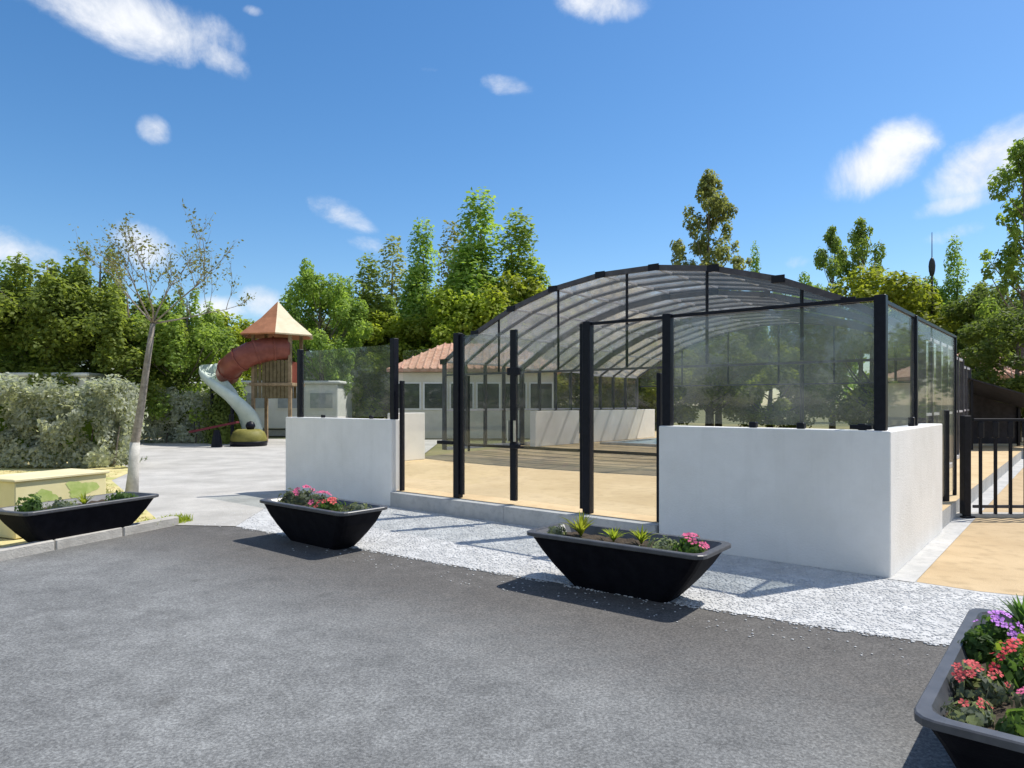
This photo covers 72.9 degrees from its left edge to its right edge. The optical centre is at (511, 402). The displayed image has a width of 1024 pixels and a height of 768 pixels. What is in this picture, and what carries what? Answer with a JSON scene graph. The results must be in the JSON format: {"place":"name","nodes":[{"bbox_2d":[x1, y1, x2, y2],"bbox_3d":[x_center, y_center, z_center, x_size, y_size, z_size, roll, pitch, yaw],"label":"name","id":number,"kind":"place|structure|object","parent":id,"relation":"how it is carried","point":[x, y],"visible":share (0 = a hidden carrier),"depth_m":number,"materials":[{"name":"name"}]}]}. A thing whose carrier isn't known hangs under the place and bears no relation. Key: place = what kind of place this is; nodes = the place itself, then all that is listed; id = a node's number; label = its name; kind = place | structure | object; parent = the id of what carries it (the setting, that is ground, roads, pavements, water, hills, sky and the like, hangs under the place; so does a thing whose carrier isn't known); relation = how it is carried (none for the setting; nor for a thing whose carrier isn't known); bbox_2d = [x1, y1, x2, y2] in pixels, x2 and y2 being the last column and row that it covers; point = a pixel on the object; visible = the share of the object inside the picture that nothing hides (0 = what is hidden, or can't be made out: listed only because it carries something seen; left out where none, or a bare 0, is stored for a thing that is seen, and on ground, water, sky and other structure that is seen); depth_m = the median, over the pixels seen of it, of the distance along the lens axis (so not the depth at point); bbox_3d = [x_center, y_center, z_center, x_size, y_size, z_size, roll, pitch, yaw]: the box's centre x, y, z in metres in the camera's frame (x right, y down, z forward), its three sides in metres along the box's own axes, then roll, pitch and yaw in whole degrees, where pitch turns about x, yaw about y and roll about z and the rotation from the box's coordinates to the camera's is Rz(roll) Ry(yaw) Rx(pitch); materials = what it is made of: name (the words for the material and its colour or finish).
{"place":"outdoors","nodes":[
{"label":"outdoors","id":0,"kind":"place"},
{"bbox_2d":[0,462,155,547],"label":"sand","id":1,"kind":"structure","parent":0,"point":[7,542],"depth_m":15.68,"materials":[{"name":"sand"}]},
{"bbox_2d":[0,468,109,538],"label":"storage box","id":2,"kind":"object","parent":1,"relation":"on","point":[50,485],"visible":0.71,"depth_m":8.45,"materials":[{"name":"beige wood"}]},
{"bbox_2d":[0,368,147,467],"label":"hedge","id":3,"kind":"object","parent":1,"relation":"on","point":[50,423],"visible":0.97,"depth_m":16.90,"materials":[{"name":"plant"}]},
{"bbox_2d":[0,492,158,542],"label":"planter","id":4,"kind":"object","parent":1,"relation":"on","point":[96,513],"visible":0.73,"depth_m":7.76,"materials":[{"name":"plastic"}]},
{"bbox_2d":[14,494,48,511],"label":"bedding plant","id":5,"kind":"object","parent":4,"relation":"in","point":[30,505],"visible":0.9,"depth_m":7.53,"materials":[{"name":"green plant"}]},
{"bbox_2d":[66,198,254,491],"bbox_3d":[-6.397,-0.962,12.087,3.355,5.199,2.420,0,0,-11],"label":"young tree","id":6,"kind":"object","parent":1,"relation":"on","point":[132,483],"visible":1,"depth_m":12.19,"materials":[{"name":"grey plant"}]},
{"bbox_2d":[112,438,441,525],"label":"path","id":7,"kind":"structure","parent":0,"point":[205,484],"depth_m":14.56,"materials":[{"name":"concrete"}]},
{"bbox_2d":[141,384,220,442],"bbox_3d":[-13.172,0.445,27.649,3.332,2.375,1.699,0,0,0],"label":"hedge","id":8,"kind":"object","parent":7,"relation":"on","point":[181,428],"visible":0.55,"depth_m":27.29,"materials":[{"name":"green plant"}]},
{"bbox_2d":[189,414,238,446],"bbox_3d":[-10.700,1.012,24.900,1.714,1.176,0.400,0,0,0],"label":"seesaw","id":9,"kind":"object","parent":7,"relation":"on","point":[216,440],"visible":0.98,"depth_m":24.77,"materials":[{"name":"red metal"}]},
{"bbox_2d":[229,421,267,446],"bbox_3d":[-9.720,1.140,25.600,1.324,0.920,1.324,0,0,0],"label":"play tub","id":10,"kind":"object","parent":7,"relation":"on","point":[249,436],"visible":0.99,"depth_m":25.13,"materials":[{"name":"green paint"}]},
{"bbox_2d":[199,302,312,441],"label":"slide tower","id":11,"kind":"structure","parent":7,"relation":"on","point":[275,330],"depth_m":26.77,"materials":[{"name":"brown wood"}]},
{"bbox_2d":[0,525,955,767],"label":"road","id":12,"kind":"structure","parent":0,"point":[175,646],"depth_m":4.13,"materials":[{"name":"asphalt"}]},
{"bbox_2d":[0,540,53,560],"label":"kerb","id":13,"kind":"structure","parent":12,"relation":"on","point":[20,550],"depth_m":7.24,"materials":[{"name":"concrete"}]},
{"bbox_2d":[54,527,121,549],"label":"kerb","id":14,"kind":"structure","parent":12,"relation":"on","point":[70,541],"depth_m":7.87,"materials":[{"name":"concrete"}]},
{"bbox_2d":[122,516,178,535],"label":"kerb","id":15,"kind":"structure","parent":12,"relation":"on","point":[149,525],"depth_m":8.69,"materials":[{"name":"concrete"}]},
{"bbox_2d":[914,608,1023,767],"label":"planter","id":16,"kind":"object","parent":12,"relation":"on","point":[965,745],"visible":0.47,"depth_m":2.56,"materials":[{"name":"plastic"}]},
{"bbox_2d":[941,697,995,727],"bbox_3d":[1.702,1.158,2.600,0.195,0.116,0.178,0,0,-36],"label":"flowering plant","id":17,"kind":"object","parent":16,"relation":"on","point":[975,715],"visible":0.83,"depth_m":2.57,"materials":[{"name":"green plant"}]},
{"bbox_2d":[958,625,1001,661],"bbox_3d":[2.182,1.134,3.248,0.174,0.178,0.183,0,0,0],"label":"bedding plant","id":18,"kind":"object","parent":16,"relation":"in","point":[977,641],"visible":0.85,"depth_m":3.21,"materials":[{"name":"green plant"}]},
{"bbox_2d":[950,659,1020,707],"bbox_3d":[1.918,1.135,2.828,0.267,0.169,0.278,0,0,0],"label":"flowering plant","id":19,"kind":"object","parent":16,"relation":"in","point":[971,675],"visible":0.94,"depth_m":2.78,"materials":[{"name":"green plant"}]},
{"bbox_2d":[973,610,1023,646],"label":"flowering plant","id":20,"kind":"object","parent":16,"relation":"in","point":[1001,629],"visible":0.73,"depth_m":3.37,"materials":[{"name":"purple plant"}]},
{"bbox_2d":[975,638,1023,693],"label":"flowering plant","id":21,"kind":"object","parent":16,"relation":"in","point":[1011,665],"visible":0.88,"depth_m":2.91,"materials":[{"name":"green plant"}]},
{"bbox_2d":[992,594,1023,627],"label":"lime tuft","id":22,"kind":"object","parent":16,"relation":"on","point":[1016,609],"visible":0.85,"depth_m":3.61,"materials":[{"name":"green plant"}]},
{"bbox_2d":[995,706,1023,736],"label":"bedding plant","id":23,"kind":"object","parent":16,"relation":"in","point":[1013,722],"visible":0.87,"depth_m":2.46,"materials":[{"name":"green plant"}]},
{"bbox_2d":[0,0,1023,404],"label":"sky","id":24,"kind":"structure","parent":0,"point":[318,131],"materials":[{"name":"blue"}]},
{"bbox_2d":[113,405,1007,645],"bbox_3d":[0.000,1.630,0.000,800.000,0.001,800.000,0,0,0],"label":"ground","id":25,"kind":"structure","parent":0,"point":[820,423],"depth_m":33.40,"materials":[{"name":"grey"}]},
{"bbox_2d":[0,256,68,372],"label":"tree","id":26,"kind":"object","parent":25,"relation":"on","point":[19,347],"visible":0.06,"depth_m":28.17,"materials":[{"name":"green plant"}]},
{"bbox_2d":[0,252,112,401],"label":"tree","id":27,"kind":"object","parent":25,"relation":"on","point":[10,301],"visible":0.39,"depth_m":26.80,"materials":[{"name":"green plant"}]},
{"bbox_2d":[1,373,123,421],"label":"wall","id":28,"kind":"structure","parent":25,"relation":"on","point":[85,376],"depth_m":26.50,"materials":[{"name":"concrete"}]},
{"bbox_2d":[12,242,165,420],"bbox_3d":[-16.941,-2.460,28.541,5.166,8.253,5.730,0,0,-1],"label":"tree","id":29,"kind":"object","parent":25,"relation":"on","point":[79,287],"visible":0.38,"depth_m":27.08,"materials":[{"name":"green plant"}]},
{"bbox_2d":[49,284,192,432],"bbox_3d":[-15.241,-1.556,27.659,5.009,6.424,4.734,0,0,24],"label":"tree","id":30,"kind":"object","parent":25,"relation":"on","point":[111,350],"visible":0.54,"depth_m":26.57,"materials":[{"name":"green plant"}]},
{"bbox_2d":[123,285,247,425],"bbox_3d":[-13.396,-1.618,28.527,4.505,6.542,4.996,0,0,41],"label":"tree","id":31,"kind":"object","parent":25,"relation":"on","point":[202,346],"visible":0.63,"depth_m":27.82,"materials":[{"name":"green plant"}]},
{"bbox_2d":[165,309,269,382],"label":"tree","id":32,"kind":"object","parent":25,"relation":"on","point":[237,331],"visible":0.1,"depth_m":42.49,"materials":[{"name":"green plant"}]},
{"bbox_2d":[197,375,250,443],"bbox_3d":[-11.257,0.171,27.239,2.115,2.980,2.173,0,0,0],"label":"shrub","id":33,"kind":"object","parent":25,"relation":"on","point":[221,416],"visible":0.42,"depth_m":26.75,"materials":[{"name":"green plant"}]},
{"bbox_2d":[241,381,354,435],"bbox_3d":[-10.600,0.273,34.500,4.900,2.635,3.300,0,0,0],"label":"mobile home","id":34,"kind":"object","parent":25,"relation":"on","point":[329,399],"visible":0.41,"depth_m":33.00,"materials":[{"name":"concrete"}]},
{"bbox_2d":[244,392,269,409],"bbox_3d":[-12.133,-0.100,32.990,1.200,0.850,0.080,0,0,0],"label":"window","id":35,"kind":"structure","parent":34,"relation":"in","point":[259,402],"depth_m":32.95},
{"bbox_2d":[276,398,296,409],"bbox_3d":[-10.600,-0.100,32.990,1.200,0.850,0.080,0,0,0],"label":"window","id":36,"kind":"structure","parent":34,"relation":"in","point":[281,403],"depth_m":32.95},
{"bbox_2d":[309,392,333,409],"bbox_3d":[-9.067,-0.100,32.990,1.200,0.850,0.080,0,0,0],"label":"window","id":37,"kind":"structure","parent":34,"relation":"in","point":[317,400],"depth_m":32.95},
{"bbox_2d":[292,309,336,380],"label":"tree","id":38,"kind":"object","parent":25,"relation":"on","point":[323,325],"visible":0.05,"depth_m":40.37,"materials":[{"name":"green plant"}]},
{"bbox_2d":[279,258,373,395],"bbox_3d":[-9.316,-2.696,34.376,4.399,8.720,4.534,0,0,11],"label":"tree","id":39,"kind":"object","parent":25,"relation":"on","point":[337,301],"visible":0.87,"depth_m":33.80,"materials":[{"name":"green plant"}]},
{"bbox_2d":[329,253,395,418],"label":"tree","id":40,"kind":"object","parent":25,"relation":"on","point":[373,300],"visible":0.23,"depth_m":38.64,"materials":[{"name":"green plant"}]},
{"bbox_2d":[318,308,431,418],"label":"tree","id":41,"kind":"object","parent":25,"relation":"on","point":[395,325],"visible":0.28,"depth_m":37.31,"materials":[{"name":"green plant"}]},
{"bbox_2d":[359,234,410,315],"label":"tree","id":42,"kind":"object","parent":25,"relation":"on","point":[397,278],"visible":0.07,"depth_m":48.81,"materials":[{"name":"green plant"}]},
{"bbox_2d":[365,304,438,413],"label":"tree","id":43,"kind":"object","parent":25,"relation":"on","point":[420,332],"visible":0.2,"depth_m":37.19,"materials":[{"name":"green plant"}]},
{"bbox_2d":[397,217,441,355],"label":"tree","id":44,"kind":"object","parent":25,"relation":"on","point":[415,292],"visible":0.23,"depth_m":39.38,"materials":[{"name":"green plant"}]},
{"bbox_2d":[431,220,466,296],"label":"tree","id":45,"kind":"object","parent":25,"relation":"on","point":[455,241],"visible":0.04,"depth_m":49.83,"materials":[{"name":"green plant"}]},
{"bbox_2d":[401,276,544,355],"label":"tree","id":46,"kind":"object","parent":25,"relation":"on","point":[445,329],"visible":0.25,"depth_m":35.87,"materials":[{"name":"green plant"}]},
{"bbox_2d":[386,343,562,437],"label":"building","id":47,"kind":"structure","parent":25,"relation":"on","point":[420,374],"depth_m":31.00,"materials":[{"name":"white plaster"},{"name":"terracotta roof tiles"},{"name":"glass"}]},
{"bbox_2d":[405,382,420,409],"bbox_3d":[-4.608,-0.300,30.979,1.090,1.240,0.068,0,0,0],"label":"window","id":48,"kind":"structure","parent":47,"relation":"in","point":[412,389],"depth_m":30.95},
{"bbox_2d":[423,382,447,409],"bbox_3d":[-3.425,-0.300,30.979,1.090,1.240,0.068,0,0,0],"label":"window","id":49,"kind":"structure","parent":47,"relation":"in","point":[432,391],"depth_m":30.95,"materials":[{"name":"glass"}]},
{"bbox_2d":[476,382,500,408],"bbox_3d":[-1.058,-0.300,30.979,1.090,1.240,0.068,0,0,0],"label":"window","id":50,"kind":"structure","parent":47,"relation":"in","point":[493,388],"depth_m":30.95,"materials":[{"name":"glass"}]},
{"bbox_2d":[506,382,526,408],"bbox_3d":[0.125,-0.300,30.979,1.090,1.240,0.068,0,0,0],"label":"window","id":51,"kind":"structure","parent":47,"relation":"in","point":[507,383],"depth_m":30.95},
{"bbox_2d":[529,382,552,408],"bbox_3d":[1.308,-0.300,30.979,1.090,1.240,0.068,0,0,0],"label":"window","id":52,"kind":"structure","parent":47,"relation":"in","point":[546,387],"depth_m":30.95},
{"bbox_2d":[443,187,519,343],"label":"tree","id":53,"kind":"object","parent":25,"relation":"on","point":[464,266],"visible":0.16,"depth_m":38.19,"materials":[{"name":"green plant"}]},
{"bbox_2d":[459,270,585,410],"bbox_3d":[0.393,-2.786,38.359,7.734,8.948,8.070,0,0,30],"label":"tree","id":54,"kind":"object","parent":25,"relation":"on","point":[551,352],"visible":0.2,"depth_m":37.03,"materials":[{"name":"green plant"}]},
{"bbox_2d":[491,207,556,359],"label":"tree","id":55,"kind":"object","parent":25,"relation":"on","point":[521,263],"visible":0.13,"depth_m":39.57,"materials":[{"name":"green plant"}]},
{"bbox_2d":[529,295,605,399],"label":"tree","id":56,"kind":"object","parent":25,"relation":"on","point":[567,302],"visible":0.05,"depth_m":40.34,"materials":[{"name":"green plant"}]},
{"bbox_2d":[576,276,661,402],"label":"tree","id":57,"kind":"object","parent":25,"relation":"on","point":[613,336],"visible":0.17,"depth_m":42.79,"materials":[{"name":"green plant"}]},
{"bbox_2d":[618,306,689,408],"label":"tree","id":58,"kind":"object","parent":25,"relation":"on","point":[675,329],"visible":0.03,"depth_m":45.30,"materials":[{"name":"green plant"}]},
{"bbox_2d":[598,339,717,429],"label":"tree","id":59,"kind":"object","parent":25,"relation":"on","point":[683,412],"visible":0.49,"depth_m":35.41,"materials":[{"name":"green plant"}]},
{"bbox_2d":[675,317,741,426],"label":"tree","id":60,"kind":"object","parent":25,"relation":"on","point":[718,418],"visible":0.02,"depth_m":46.74,"materials":[{"name":"green plant"}]},
{"bbox_2d":[670,168,751,425],"bbox_3d":[11.338,-5.883,40.070,4.883,15.111,4.561,0,0,-39],"label":"tree","id":61,"kind":"object","parent":25,"relation":"on","point":[718,208],"visible":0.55,"depth_m":39.66,"materials":[{"name":"green plant"}]},
{"bbox_2d":[675,325,757,425],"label":"tree","id":62,"kind":"object","parent":25,"relation":"on","point":[717,353],"visible":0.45,"depth_m":36.44,"materials":[{"name":"green plant"}]},
{"bbox_2d":[739,240,768,409],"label":"tree","id":63,"kind":"object","parent":25,"relation":"on","point":[751,333],"visible":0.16,"depth_m":41.81,"materials":[{"name":"green plant"}]},
{"bbox_2d":[714,336,836,427],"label":"tree","id":64,"kind":"object","parent":25,"relation":"on","point":[741,399],"visible":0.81,"depth_m":34.82,"materials":[{"name":"green plant"}]},
{"bbox_2d":[756,271,832,413],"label":"tree","id":65,"kind":"object","parent":25,"relation":"on","point":[795,339],"visible":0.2,"depth_m":37.21,"materials":[{"name":"green plant"}]},
{"bbox_2d":[813,225,855,428],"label":"tree","id":66,"kind":"object","parent":25,"relation":"on","point":[832,239],"visible":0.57,"depth_m":41.65,"materials":[{"name":"green plant"}]},
{"bbox_2d":[836,216,886,388],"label":"tree","id":67,"kind":"object","parent":25,"relation":"on","point":[857,238],"visible":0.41,"depth_m":42.40,"materials":[{"name":"green plant"}]},
{"bbox_2d":[783,265,961,429],"bbox_3d":[18.763,-2.838,36.593,8.216,9.053,8.573,0,0,15],"label":"tree","id":68,"kind":"object","parent":25,"relation":"on","point":[856,403],"visible":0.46,"depth_m":34.75,"materials":[{"name":"green plant"}]},
{"bbox_2d":[859,275,955,369],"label":"tree","id":69,"kind":"object","parent":25,"relation":"on","point":[890,342],"visible":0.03,"depth_m":36.23,"materials":[{"name":"green plant"}]},
{"bbox_2d":[822,349,1020,406],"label":"woodland","id":70,"kind":"object","parent":25,"relation":"on","point":[854,370],"visible":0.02,"depth_m":56.01,"materials":[{"name":"green plant"}]},
{"bbox_2d":[939,234,969,351],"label":"tree","id":71,"kind":"object","parent":25,"relation":"on","point":[957,285],"visible":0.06,"depth_m":36.39,"materials":[{"name":"green plant"}]},
{"bbox_2d":[888,353,1023,439],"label":"building","id":72,"kind":"structure","parent":25,"relation":"on","point":[898,404],"depth_m":30.80,"materials":[{"name":"ceramic"}]},
{"bbox_2d":[927,282,1022,356],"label":"tree","id":73,"kind":"object","parent":25,"relation":"on","point":[964,311],"visible":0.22,"depth_m":32.73,"materials":[{"name":"green plant"}]},
{"bbox_2d":[934,306,1023,441],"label":"tree","id":74,"kind":"object","parent":25,"relation":"on","point":[984,354],"visible":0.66,"depth_m":23.79,"materials":[{"name":"green plant"}]},
{"bbox_2d":[955,279,1023,354],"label":"tree","id":75,"kind":"object","parent":25,"relation":"on","point":[1013,296],"visible":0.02,"depth_m":33.05,"materials":[{"name":"green plant"}]},
{"bbox_2d":[974,137,1023,357],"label":"tree","id":76,"kind":"object","parent":25,"relation":"on","point":[1011,252],"visible":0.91,"depth_m":29.28,"materials":[{"name":"green plant"}]},
{"bbox_2d":[557,344,648,422],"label":"tree","id":77,"kind":"object","parent":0,"point":[575,361],"visible":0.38,"depth_m":36.35,"materials":[{"name":"green plant"}]},
{"bbox_2d":[199,493,1022,646],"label":"gravel verge","id":78,"kind":"structure","parent":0,"point":[270,520],"depth_m":6.09,"materials":[{"name":"gravel"}]},
{"bbox_2d":[260,495,386,549],"bbox_3d":[-2.170,1.370,7.900,1.620,0.460,0.660,0,0,40],"label":"planter","id":79,"kind":"object","parent":78,"relation":"on","point":[327,529],"visible":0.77,"depth_m":7.57,"materials":[{"name":"plastic"}]},
{"bbox_2d":[287,485,314,505],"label":"flowering plant","id":80,"kind":"object","parent":79,"relation":"in","point":[299,499],"visible":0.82,"depth_m":8.12,"materials":[{"name":"pink plant"}]},
{"bbox_2d":[305,490,337,507],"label":"flowering plant","id":81,"kind":"object","parent":79,"relation":"in","point":[315,498],"visible":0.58,"depth_m":7.92,"materials":[{"name":"pink plant"}]},
{"bbox_2d":[313,497,345,511],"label":"flowering plant","id":82,"kind":"object","parent":79,"relation":"in","point":[331,506],"visible":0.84,"depth_m":7.60,"materials":[{"name":"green plant"}]},
{"bbox_2d":[286,417,398,505],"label":"boundary wall","id":83,"kind":"structure","parent":78,"relation":"on","point":[354,459],"depth_m":11.40,"materials":[{"name":"paint"}]},
{"bbox_2d":[297,338,398,418],"bbox_3d":[-2.805,-0.370,11.589,2.625,1.259,0.100,0,0,40],"label":"glass screen","id":84,"kind":"object","parent":83,"relation":"on","point":[394,378],"visible":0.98,"depth_m":10.77,"materials":[{"name":"black metal"}]},
{"bbox_2d":[390,492,658,532],"bbox_3d":[-0.093,1.488,9.263,4.500,0.223,0.128,0,0,40],"label":"step riser","id":85,"kind":"object","parent":78,"relation":"on","point":[522,516],"visible":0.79,"depth_m":9.25,"materials":[{"name":"concrete"}]},
{"bbox_2d":[527,522,730,602],"bbox_3d":[0.955,1.370,5.900,1.660,0.460,0.660,0,0,38],"label":"planter","id":86,"kind":"object","parent":78,"relation":"on","point":[592,557],"visible":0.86,"depth_m":5.68,"materials":[{"name":"plastic"}]},
{"bbox_2d":[561,511,595,535],"bbox_3d":[0.605,1.082,6.238,0.353,0.243,0.346,0,0,0],"label":"lime tuft","id":87,"kind":"object","parent":86,"relation":"on","point":[582,526],"visible":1,"depth_m":6.22,"materials":[{"name":"green plant"}]},
{"bbox_2d":[639,535,679,550],"bbox_3d":[1.223,1.152,5.666,0.366,0.130,0.318,0,0,0],"label":"bedding plant","id":88,"kind":"object","parent":86,"relation":"in","point":[665,544],"visible":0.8,"depth_m":5.65,"materials":[{"name":"green plant"}]},
{"bbox_2d":[672,532,709,552],"bbox_3d":[1.430,1.124,5.513,0.248,0.190,0.277,0,0,-45],"label":"flowering plant","id":89,"kind":"object","parent":86,"relation":"in","point":[691,545],"visible":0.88,"depth_m":5.47,"materials":[{"name":"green plant"}]},
{"bbox_2d":[396,450,1022,528],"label":"terrace base","id":90,"kind":"object","parent":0,"point":[949,513],"visible":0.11,"depth_m":10.07,"materials":[{"name":"concrete"}]},
{"bbox_2d":[659,423,941,577],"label":"boundary wall","id":91,"kind":"structure","parent":90,"relation":"on","point":[868,502],"depth_m":6.94,"materials":[{"name":"paint"}]},
{"bbox_2d":[662,294,887,430],"bbox_3d":[2.594,-0.370,7.132,2.263,1.259,0.105,0,0,40],"label":"glass screen","id":92,"kind":"object","parent":91,"relation":"on","point":[880,362],"visible":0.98,"depth_m":6.61,"materials":[{"name":"black metal"}]},
{"bbox_2d":[398,430,1022,522],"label":"terrace","id":93,"kind":"structure","parent":0,"point":[625,486],"depth_m":12.65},
{"bbox_2d":[388,413,424,460],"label":"boundary wall","id":94,"kind":"structure","parent":93,"relation":"on","point":[414,436],"depth_m":16.45,"materials":[{"name":"paint"}]},
{"bbox_2d":[399,316,662,521],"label":"glass gate","id":95,"kind":"structure","parent":93,"relation":"on","point":[586,417],"depth_m":9.28,"materials":[{"name":"black metal"}]},
{"bbox_2d":[530,410,578,446],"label":"boundary wall","id":96,"kind":"structure","parent":93,"relation":"on","point":[548,428],"depth_m":22.11,"materials":[{"name":"paint"}]},
{"bbox_2d":[594,409,654,441],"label":"boundary wall","id":97,"kind":"structure","parent":93,"relation":"on","point":[611,425],"depth_m":25.46,"materials":[{"name":"paint"}]},
{"bbox_2d":[600,438,655,446],"bbox_3d":[7.434,1.329,21.811,8.201,0.069,4.400,0,0,40],"label":"pool coping","id":98,"kind":"object","parent":93,"relation":"on","point":[627,444],"visible":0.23,"depth_m":22.50,"materials":[{"name":"stone"}]},
{"bbox_2d":[440,263,970,467],"bbox_3d":[5.929,-0.878,19.990,12.160,4.466,10.393,0,0,40],"label":"pool enclosure","id":99,"kind":"object","parent":93,"relation":"on","point":[716,279],"visible":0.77,"depth_m":18.77,"materials":[{"name":"black metal"}]},
{"bbox_2d":[888,301,956,494],"bbox_3d":[4.999,0.188,8.375,0.070,2.352,4.866,0,0,40],"label":"glass screen","id":100,"kind":"object","parent":93,"relation":"on","point":[913,417],"visible":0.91,"depth_m":7.80,"materials":[{"name":"black metal"}]},
{"bbox_2d":[878,458,1022,581],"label":"paving strip","id":101,"kind":"object","parent":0,"point":[917,566],"visible":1,"depth_m":7.95,"materials":[{"name":"concrete"}]},
{"bbox_2d":[917,469,1023,595],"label":"side court","id":102,"kind":"object","parent":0,"point":[983,554],"visible":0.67,"depth_m":7.18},
{"bbox_2d":[934,378,1023,449],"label":"canopy","id":103,"kind":"object","parent":102,"relation":"on","point":[987,400],"visible":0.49,"depth_m":21.96,"materials":[{"name":"wood"}]},
{"bbox_2d":[956,512,1023,517],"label":"fence footing","id":104,"kind":"object","parent":102,"relation":"on","point":[998,515],"depth_m":9.60,"materials":[{"name":"concrete"}]},
{"bbox_2d":[939,410,1023,517],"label":"picket fence","id":105,"kind":"object","parent":104,"relation":"on","point":[965,463],"visible":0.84,"depth_m":9.60,"materials":[{"name":"black metal"}]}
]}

